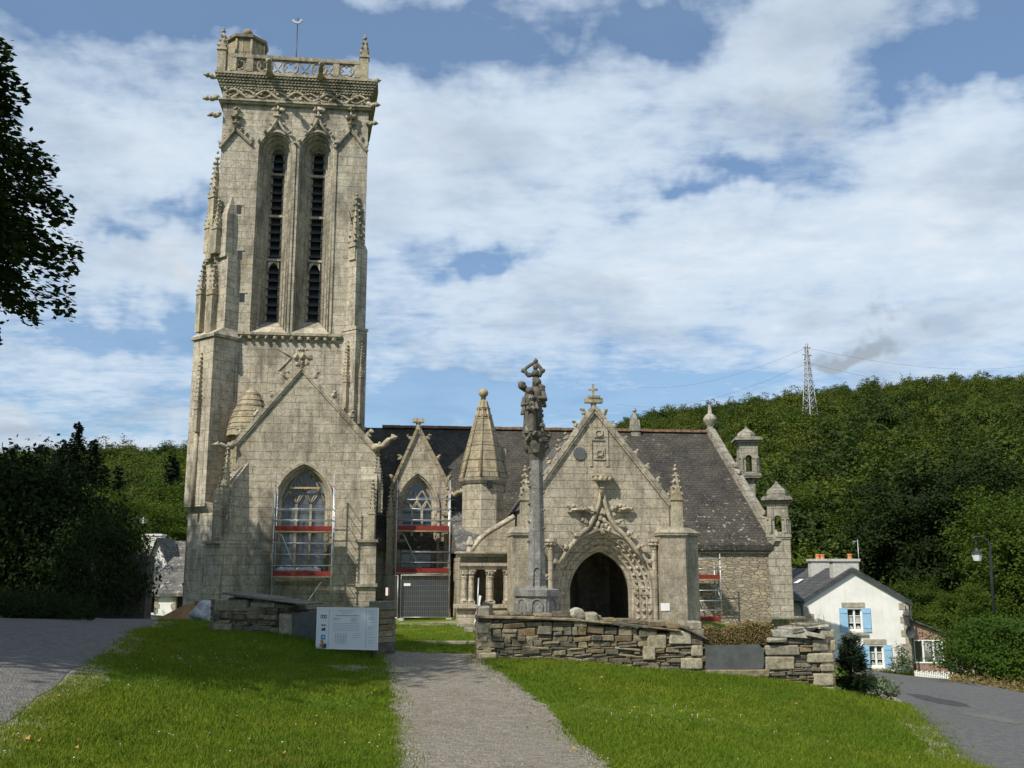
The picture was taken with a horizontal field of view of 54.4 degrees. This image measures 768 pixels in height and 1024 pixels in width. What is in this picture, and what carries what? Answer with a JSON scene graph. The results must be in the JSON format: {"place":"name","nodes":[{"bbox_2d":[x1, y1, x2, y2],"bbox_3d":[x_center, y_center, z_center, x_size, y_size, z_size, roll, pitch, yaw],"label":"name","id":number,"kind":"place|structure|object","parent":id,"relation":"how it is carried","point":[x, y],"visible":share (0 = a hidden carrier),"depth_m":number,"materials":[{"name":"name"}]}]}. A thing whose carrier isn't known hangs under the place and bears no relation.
{"place":"outdoors","nodes":[
{"label":"outdoors","id":0,"kind":"place"},
{"bbox_2d":[0,615,161,724],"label":"road","id":1,"kind":"structure","parent":0,"point":[36,655],"depth_m":14.65,"materials":[{"name":"grey asphalt"}]},
{"bbox_2d":[0,615,181,753],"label":"road verge","id":2,"kind":"structure","parent":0,"point":[74,671],"depth_m":12.26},
{"bbox_2d":[270,473,335,605],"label":"scaffold tower","id":3,"kind":"structure","parent":0,"point":[303,574],"depth_m":43.07,"materials":[{"name":"metal"}]},
{"bbox_2d":[275,566,320,570],"bbox_3d":[-9.273,8.068,43.224,1.990,0.304,0.548,1,-11,-7],"label":"plastic sheet","id":4,"kind":"object","parent":3,"relation":"on","point":[309,568],"visible":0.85,"depth_m":43.05,"materials":[{"name":"white plastic"}]},
{"bbox_2d":[328,665,423,672],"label":"bare ground","id":5,"kind":"structure","parent":0,"point":[402,669],"depth_m":17.20,"materials":[{"name":"grey gravel"}]},
{"bbox_2d":[400,621,473,625],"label":"bare ground","id":6,"kind":"structure","parent":0,"point":[454,622],"depth_m":41.73,"materials":[{"name":"beige soil"}]},
{"bbox_2d":[474,595,492,622],"bbox_3d":[-1.184,9.418,41.526,0.800,1.178,0.125,0,-11,0],"label":"leaning panel","id":7,"kind":"object","parent":6,"relation":"on","point":[483,603],"visible":0.32,"depth_m":41.59,"materials":[{"name":"white paint"}]},
{"bbox_2d":[460,622,471,627],"bbox_3d":[-1.803,9.435,38.926,0.479,0.256,0.305,0,-11,0],"label":"stone block","id":8,"kind":"object","parent":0,"point":[462,624],"depth_m":38.81,"materials":[{"name":"stone"}]},
{"bbox_2d":[383,651,609,767],"bbox_3d":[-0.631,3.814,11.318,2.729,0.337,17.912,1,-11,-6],"label":"path","id":9,"kind":"structure","parent":0,"point":[480,710],"depth_m":11.92,"materials":[{"name":"beige gravel"}]},
{"bbox_2d":[0,590,1019,767],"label":"lawn","id":10,"kind":"structure","parent":0,"point":[417,620],"depth_m":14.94,"materials":[{"name":"plant"}]},
{"bbox_2d":[0,37,84,345],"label":"beech tree","id":11,"kind":"object","parent":10,"relation":"on","point":[17,230],"visible":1,"depth_m":19.12,"materials":[{"name":"green plant"}]},
{"bbox_2d":[0,572,101,620],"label":"tall grass","id":12,"kind":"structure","parent":10,"relation":"on","point":[16,604],"depth_m":22.10,"materials":[{"name":"green plant"}]},
{"bbox_2d":[48,439,75,487],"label":"pine tree","id":13,"kind":"object","parent":10,"relation":"on","point":[65,449],"visible":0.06,"depth_m":86.20,"materials":[{"name":"green plant"}]},
{"bbox_2d":[0,433,132,595],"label":"dark bush","id":14,"kind":"object","parent":10,"relation":"on","point":[4,467],"visible":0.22,"depth_m":36.45,"materials":[{"name":"green plant"}]},
{"bbox_2d":[0,505,143,598],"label":"dark bush","id":15,"kind":"object","parent":10,"relation":"on","point":[24,579],"visible":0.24,"depth_m":33.99,"materials":[{"name":"green plant"}]},
{"bbox_2d":[0,453,153,595],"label":"dark bush","id":16,"kind":"object","parent":10,"relation":"on","point":[28,497],"visible":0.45,"depth_m":35.21,"materials":[{"name":"green plant"}]},
{"bbox_2d":[10,483,145,532],"bbox_3d":[-27.301,9.682,58.864,10.136,7.755,9.560,-7,-13,34],"label":"broadleaf tree","id":17,"kind":"object","parent":10,"relation":"on","point":[91,496],"depth_m":58.23,"materials":[{"name":"green plant"}]},
{"bbox_2d":[65,421,95,490],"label":"pine tree","id":18,"kind":"object","parent":10,"relation":"on","point":[77,447],"visible":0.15,"depth_m":88.33,"materials":[{"name":"green plant"}]},
{"bbox_2d":[21,493,162,604],"bbox_3d":[-14.772,6.080,34.892,4.872,4.646,4.283,4,-11,-20],"label":"dark bush","id":19,"kind":"object","parent":10,"relation":"on","point":[84,519],"visible":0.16,"depth_m":34.77,"materials":[{"name":"green plant"}]},
{"bbox_2d":[78,439,106,494],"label":"pine tree","id":20,"kind":"object","parent":10,"relation":"on","point":[95,463],"visible":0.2,"depth_m":91.15,"materials":[{"name":"green plant"}]},
{"bbox_2d":[34,503,166,618],"bbox_3d":[-13.243,5.705,31.885,3.756,3.982,3.141,-5,-12,25],"label":"dark bush","id":21,"kind":"object","parent":10,"relation":"on","point":[99,536],"visible":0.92,"depth_m":31.41,"materials":[{"name":"green plant"}]},
{"bbox_2d":[97,464,110,496],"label":"pine tree","id":22,"kind":"object","parent":10,"relation":"on","point":[106,474],"visible":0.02,"depth_m":93.90,"materials":[{"name":"green plant"}]},
{"bbox_2d":[76,552,154,618],"bbox_3d":[-13.026,6.810,32.572,2.287,2.662,0.660,0,-11,0],"label":"hedge","id":23,"kind":"object","parent":10,"relation":"on","point":[142,606],"visible":0.13,"depth_m":32.33,"materials":[{"name":"plant"}]},
{"bbox_2d":[69,487,164,552],"bbox_3d":[-26.695,10.420,61.700,9.679,7.852,10.262,4,-11,-19],"label":"broadleaf tree","id":24,"kind":"object","parent":10,"relation":"on","point":[141,515],"visible":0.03,"depth_m":63.46,"materials":[{"name":"green plant"}]},
{"bbox_2d":[108,466,129,513],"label":"spruce tree","id":25,"kind":"object","parent":10,"relation":"on","point":[119,481],"visible":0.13,"depth_m":75.78,"materials":[{"name":"green plant"}]},
{"bbox_2d":[86,483,172,537],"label":"broadleaf tree","id":26,"kind":"object","parent":10,"relation":"on","point":[132,509],"visible":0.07,"depth_m":73.13,"materials":[{"name":"green plant"}]},
{"bbox_2d":[130,497,186,540],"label":"broadleaf tree","id":27,"kind":"object","parent":10,"relation":"on","point":[159,512],"visible":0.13,"depth_m":78.48,"materials":[{"name":"green plant"}]},
{"bbox_2d":[138,517,185,576],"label":"limewashed house","id":28,"kind":"structure","parent":10,"relation":"on","point":[169,549],"depth_m":65.21,"materials":[{"name":"stone"}]},
{"bbox_2d":[147,491,187,540],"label":"broadleaf tree","id":29,"kind":"object","parent":10,"relation":"on","point":[179,512],"visible":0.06,"depth_m":82.44,"materials":[{"name":"green plant"}]},
{"bbox_2d":[151,557,184,615],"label":"limewashed cottage","id":30,"kind":"structure","parent":10,"relation":"on","point":[167,600],"depth_m":58.97,"materials":[{"name":"stone"}]},
{"bbox_2d":[151,596,154,612],"bbox_3d":[-21.196,13.003,58.885,0.309,1.012,0.050,0,-11,0],"label":"door","id":31,"kind":"structure","parent":30,"relation":"in","point":[153,599],"depth_m":58.85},
{"bbox_2d":[177,596,182,607],"bbox_3d":[-19.571,13.003,58.885,0.455,1.012,0.050,0,-11,0],"label":"door","id":32,"kind":"structure","parent":30,"relation":"in","point":[179,600],"depth_m":58.89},
{"bbox_2d":[158,601,198,619],"bbox_3d":[-8.413,6.082,26.424,2.196,0.659,1.997,-8,-13,36],"label":"sand heap","id":33,"kind":"object","parent":10,"relation":"on","point":[182,612],"visible":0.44,"depth_m":26.04,"materials":[{"name":"brown sand"}]},
{"bbox_2d":[189,600,211,620],"bbox_3d":[-7.626,5.794,24.985,0.845,0.735,0.715,0,-11,0],"label":"tarpaulin","id":34,"kind":"object","parent":10,"relation":"on","point":[201,610],"visible":0.45,"depth_m":24.74,"materials":[{"name":"white plastic"}]},
{"bbox_2d":[209,591,395,655],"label":"dry stone wall","id":35,"kind":"structure","parent":10,"relation":"on","point":[248,611],"depth_m":20.55,"materials":[{"name":"stone"}]},
{"bbox_2d":[316,607,378,658],"bbox_3d":[-3.116,4.710,18.859,1.273,0.929,0.077,-3,-11,16],"label":"site sign","id":36,"kind":"object","parent":10,"relation":"on","point":[347,628],"visible":1,"depth_m":18.84,"materials":[{"name":"white paint"}]},
{"bbox_2d":[382,575,403,620],"bbox_3d":[-5.544,9.716,45.216,0.600,2.016,1.797,7,-13,-32],"label":"site fence","id":37,"kind":"object","parent":10,"relation":"on","point":[396,609],"visible":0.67,"depth_m":45.17,"materials":[{"name":"silver metal"}]},
{"bbox_2d":[4,648,791,761],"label":"daisies","id":38,"kind":"object","parent":10,"relation":"on","point":[315,723],"visible":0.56,"depth_m":12.62,"materials":[{"name":"white plant"}]},
{"bbox_2d":[394,480,450,616],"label":"scaffold tower","id":39,"kind":"structure","parent":10,"relation":"on","point":[437,529],"depth_m":46.44,"materials":[{"name":"metal"}]},
{"bbox_2d":[398,575,451,620],"bbox_3d":[-3.930,9.637,44.920,2.398,2.018,0.600,1,-11,-7],"label":"site fence","id":40,"kind":"object","parent":10,"relation":"on","point":[425,598],"visible":1,"depth_m":44.92,"materials":[{"name":"grey metal"}]},
{"bbox_2d":[414,640,474,644],"bbox_3d":[-1.345,5.854,22.524,2.083,0.090,0.145,0,-11,2],"label":"kerb edging","id":41,"kind":"object","parent":10,"relation":"on","point":[463,642],"visible":0.38,"depth_m":22.47,"materials":[{"name":"stone"}]},
{"bbox_2d":[18,676,874,755],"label":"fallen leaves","id":42,"kind":"object","parent":10,"relation":"on","point":[116,738],"visible":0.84,"depth_m":9.76,"materials":[{"name":"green plant"}]},
{"bbox_2d":[464,628,473,631],"bbox_3d":[-1.605,9.133,36.948,0.379,0.191,0.245,0,-11,0],"label":"stone block","id":43,"kind":"object","parent":10,"relation":"on","point":[468,629],"depth_m":36.84,"materials":[{"name":"stone"}]},
{"bbox_2d":[465,623,475,630],"bbox_3d":[-1.449,9.161,37.458,0.662,0.346,0.392,0,-11,0],"label":"stone block","id":44,"kind":"object","parent":10,"relation":"on","point":[469,625],"depth_m":37.29,"materials":[{"name":"stone"}]},
{"bbox_2d":[477,578,478,605],"bbox_3d":[-1.365,8.688,39.626,0.060,1.903,0.169,-6,-12,30],"label":"scaffold tube","id":45,"kind":"object","parent":10,"relation":"on","point":[478,592],"visible":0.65,"depth_m":39.69,"materials":[{"name":"silver metal"}]},
{"bbox_2d":[182,18,804,629],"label":"church","id":46,"kind":"structure","parent":10,"relation":"on","point":[642,524],"depth_m":47.85,"materials":[{"name":"stone"}]},
{"bbox_2d":[290,487,319,488],"bbox_3d":[-9.379,4.715,45.148,1.318,0.080,0.100,1,-11,-7],"label":"timber batten","id":47,"kind":"object","parent":46,"relation":"attached to","point":[304,487],"visible":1,"depth_m":45.10,"materials":[{"name":"beige wood"}]},
{"bbox_2d":[475,606,835,689],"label":"dry stone wall","id":48,"kind":"structure","parent":10,"relation":"on","point":[801,652],"depth_m":18.75,"materials":[{"name":"stone"}]},
{"bbox_2d":[569,607,584,617],"bbox_3d":[1.233,4.383,18.987,0.322,0.242,0.247,0,-11,0],"label":"boulder","id":49,"kind":"object","parent":48,"relation":"on","point":[576,611],"visible":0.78,"depth_m":18.90,"materials":[{"name":"stone"}]},
{"bbox_2d":[702,620,776,644],"bbox_3d":[4.319,4.788,19.200,1.479,0.487,0.557,1,-11,-6],"label":"bracken","id":50,"kind":"object","parent":48,"relation":"on","point":[736,632],"visible":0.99,"depth_m":19.00,"materials":[{"name":"brown plant"}]},
{"bbox_2d":[786,613,833,631],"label":"dry weeds","id":51,"kind":"object","parent":48,"relation":"on","point":[807,621],"visible":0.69,"depth_m":19.29,"materials":[{"name":"brown plant"}]},
{"bbox_2d":[698,554,723,622],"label":"scaffold tower","id":52,"kind":"structure","parent":10,"relation":"on","point":[714,577],"depth_m":47.99,"materials":[{"name":"metal"}]},
{"bbox_2d":[833,631,876,694],"bbox_3d":[6.753,5.753,19.718,0.932,1.664,0.905,3,-11,-17],"label":"spiky shrub","id":53,"kind":"object","parent":10,"relation":"on","point":[847,661],"visible":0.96,"depth_m":19.63,"materials":[{"name":"green plant"}]},
{"bbox_2d":[792,539,947,673],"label":"white house","id":54,"kind":"structure","parent":10,"relation":"on","point":[847,597],"depth_m":54.67,"materials":[{"name":"paint"}]},
{"bbox_2d":[847,609,861,629],"bbox_3d":[18.796,12.933,54.681,0.797,1.153,0.067,0,-11,0],"label":"window","id":55,"kind":"structure","parent":54,"relation":"in","point":[854,615],"depth_m":54.69,"materials":[{"name":"white paint"}]},
{"bbox_2d":[869,646,883,665],"bbox_3d":[19.859,14.830,54.323,0.771,1.096,0.067,0,-11,0],"label":"window","id":56,"kind":"structure","parent":54,"relation":"in","point":[876,652],"depth_m":54.33,"materials":[{"name":"white paint"}]},
{"bbox_2d":[846,671,902,700],"bbox_3d":[7.188,6.046,19.848,1.050,0.607,1.013,-10,-15,43],"label":"grey shrub","id":57,"kind":"object","parent":10,"relation":"on","point":[884,686],"visible":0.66,"depth_m":19.59,"materials":[{"name":"green plant"}]},
{"bbox_2d":[887,641,915,672],"bbox_3d":[20.939,14.673,53.513,1.516,1.684,1.214,-5,-12,26],"label":"garden shrub","id":58,"kind":"object","parent":10,"relation":"on","point":[903,659],"visible":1,"depth_m":53.38,"materials":[{"name":"green plant"}]},
{"bbox_2d":[870,667,959,677],"bbox_3d":[20.878,15.111,52.248,6.099,0.732,3.221,-9,-14,40],"label":"flower bed","id":59,"kind":"object","parent":10,"relation":"on","point":[910,673],"visible":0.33,"depth_m":52.82,"materials":[{"name":"green plant"}]},
{"bbox_2d":[885,574,953,625],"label":"broadleaf tree","id":60,"kind":"object","parent":10,"relation":"on","point":[927,594],"visible":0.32,"depth_m":68.10,"materials":[{"name":"green plant"}]},
{"bbox_2d":[914,670,952,678],"bbox_3d":[20.925,14.361,49.191,0.042,0.532,3.172,3,-11,-15],"label":"picket fence","id":61,"kind":"object","parent":10,"relation":"on","point":[930,675],"visible":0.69,"depth_m":49.45,"materials":[{"name":"white paint"}]},
{"bbox_2d":[908,589,1022,657],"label":"broadleaf tree","id":62,"kind":"object","parent":10,"relation":"on","point":[938,614],"visible":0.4,"depth_m":63.48,"materials":[{"name":"green plant"}]},
{"bbox_2d":[909,480,1023,646],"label":"broadleaf tree","id":63,"kind":"object","parent":10,"relation":"on","point":[966,520],"visible":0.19,"depth_m":73.20,"materials":[{"name":"green plant"}]},
{"bbox_2d":[911,609,1023,683],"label":"hedge","id":64,"kind":"object","parent":10,"relation":"on","point":[970,658],"visible":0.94,"depth_m":37.99,"materials":[{"name":"green plant"}]},
{"bbox_2d":[948,658,988,672],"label":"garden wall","id":65,"kind":"structure","parent":10,"relation":"on","point":[958,668],"depth_m":56.00,"materials":[{"name":"stone"}]},
{"bbox_2d":[933,489,1023,636],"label":"broadleaf tree","id":66,"kind":"object","parent":10,"relation":"on","point":[1006,542],"visible":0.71,"depth_m":60.44,"materials":[{"name":"green plant"}]},
{"bbox_2d":[950,581,1021,655],"bbox_3d":[28.021,14.395,58.433,4.311,5.573,4.111,5,-12,-24],"label":"broadleaf tree","id":67,"kind":"object","parent":10,"relation":"on","point":[978,599],"visible":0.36,"depth_m":58.04,"materials":[{"name":"green plant"}]},
{"bbox_2d":[948,670,1023,692],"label":"verge weeds","id":68,"kind":"object","parent":10,"relation":"on","point":[1007,685],"visible":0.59,"depth_m":35.39,"materials":[{"name":"beige plant"}]},
{"bbox_2d":[971,536,1002,682],"bbox_3d":[20.455,9.791,42.928,0.899,6.414,0.500,0,-11,0],"label":"street lamp","id":69,"kind":"object","parent":10,"relation":"on","point":[976,557],"visible":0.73,"depth_m":43.20,"materials":[{"name":"metal"}]},
{"bbox_2d":[993,614,1023,679],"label":"hedge","id":70,"kind":"object","parent":10,"relation":"on","point":[1017,665],"visible":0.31,"depth_m":38.00,"materials":[{"name":"green plant"}]},
{"bbox_2d":[0,0,1023,453],"label":"sky","id":71,"kind":"structure","parent":0,"point":[654,195],"materials":[{"name":"blue"}]},
{"bbox_2d":[837,663,964,765],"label":"road verge","id":72,"kind":"structure","parent":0,"point":[897,699],"depth_m":13.93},
{"bbox_2d":[836,662,1023,767],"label":"asphalt road","id":73,"kind":"structure","parent":0,"point":[1001,744],"depth_m":18.91,"materials":[{"name":"grey asphalt"}]},
{"bbox_2d":[908,694,969,706],"bbox_3d":[9.357,6.936,21.882,0.930,0.102,2.561,0,-11,0],"label":"road patch","id":74,"kind":"object","parent":73,"relation":"on","point":[939,700],"visible":1,"depth_m":21.71,"materials":[{"name":"grey asphalt"}]},
{"bbox_2d":[956,711,1023,723],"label":"road patch","id":75,"kind":"object","parent":73,"relation":"on","point":[995,718],"visible":1,"depth_m":18.46,"materials":[{"name":"grey asphalt"}]},
{"bbox_3d":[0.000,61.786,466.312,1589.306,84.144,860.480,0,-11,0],"label":"hill","id":76,"kind":"structure","parent":0,"visible":0},
{"bbox_2d":[9,444,18,472],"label":"spruce tree","id":77,"kind":"object","parent":76,"relation":"on","point":[15,448],"visible":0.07,"depth_m":104.47,"materials":[{"name":"green plant"}]},
{"bbox_2d":[33,444,44,480],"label":"spruce tree","id":78,"kind":"object","parent":76,"relation":"on","point":[40,456],"visible":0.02,"depth_m":110.37,"materials":[{"name":"green plant"}]},
{"bbox_2d":[147,476,186,520],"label":"broadleaf tree","id":79,"kind":"object","parent":76,"relation":"on","point":[164,495],"visible":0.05,"depth_m":92.49,"materials":[{"name":"green plant"}]},
{"bbox_2d":[152,455,184,507],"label":"spruce tree","id":80,"kind":"object","parent":76,"relation":"on","point":[173,475],"visible":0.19,"depth_m":107.93,"materials":[{"name":"green plant"}]},
{"bbox_2d":[0,370,1023,604],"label":"woodland","id":81,"kind":"object","parent":76,"relation":"on","point":[845,431],"visible":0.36,"depth_m":197.21,"materials":[{"name":"green plant"}]},
{"bbox_2d":[802,343,817,413],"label":"pylon","id":82,"kind":"object","parent":76,"relation":"on","point":[806,360],"visible":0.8,"depth_m":303.34,"materials":[{"name":"metal"}]},
{"bbox_2d":[619,364,911,406],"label":"power line","id":83,"kind":"object","parent":82,"relation":"attached to","point":[764,381],"visible":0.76,"depth_m":346.50,"materials":[{"name":"metal"}]},
{"bbox_2d":[618,349,1020,387],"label":"power line","id":84,"kind":"object","parent":82,"relation":"attached to","point":[795,352],"visible":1,"depth_m":352.46,"materials":[{"name":"metal"}]},
{"bbox_2d":[763,477,861,548],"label":"broadleaf tree","id":85,"kind":"object","parent":76,"relation":"on","point":[810,501],"visible":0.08,"depth_m":101.96,"materials":[{"name":"green plant"}]},
{"bbox_2d":[791,502,849,561],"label":"broadleaf tree","id":86,"kind":"object","parent":76,"relation":"on","point":[819,528],"visible":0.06,"depth_m":90.77,"materials":[{"name":"green plant"}]},
{"bbox_2d":[785,475,881,510],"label":"broadleaf tree","id":87,"kind":"object","parent":76,"relation":"on","point":[834,494],"visible":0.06,"depth_m":116.20,"materials":[{"name":"green plant"}]},
{"bbox_2d":[814,496,904,581],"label":"broadleaf tree","id":88,"kind":"object","parent":76,"relation":"on","point":[833,521],"visible":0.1,"depth_m":86.53,"materials":[{"name":"green plant"}]},
{"bbox_2d":[814,456,961,598],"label":"broadleaf tree","id":89,"kind":"object","parent":76,"relation":"on","point":[866,556],"visible":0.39,"depth_m":81.22,"materials":[{"name":"green plant"}]},
{"bbox_2d":[847,445,1022,645],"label":"broadleaf tree","id":90,"kind":"object","parent":76,"relation":"on","point":[923,502],"visible":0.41,"depth_m":79.07,"materials":[{"name":"green plant"}]},
{"bbox_2d":[887,478,1022,649],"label":"broadleaf tree","id":91,"kind":"object","parent":76,"relation":"on","point":[937,550],"visible":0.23,"depth_m":76.28,"materials":[{"name":"green plant"}]},
{"bbox_2d":[925,439,1023,499],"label":"broadleaf tree","id":92,"kind":"object","parent":76,"relation":"on","point":[970,472],"visible":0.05,"depth_m":90.57,"materials":[{"name":"green plant"}]},
{"bbox_2d":[936,442,1023,566],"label":"broadleaf tree","id":93,"kind":"object","parent":76,"relation":"on","point":[1003,477],"visible":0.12,"depth_m":79.95,"materials":[{"name":"green plant"}]},
{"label":"forecourt","id":94,"kind":"structure","parent":0,"visible":0},
{"bbox_2d":[514,358,559,615],"bbox_3d":[0.752,3.616,30.865,1.663,9.056,1.663,0,-11,0],"label":"calvary","id":95,"kind":"object","parent":94,"relation":"on","point":[536,595],"visible":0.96,"depth_m":30.71,"materials":[{"name":"grey stone"}]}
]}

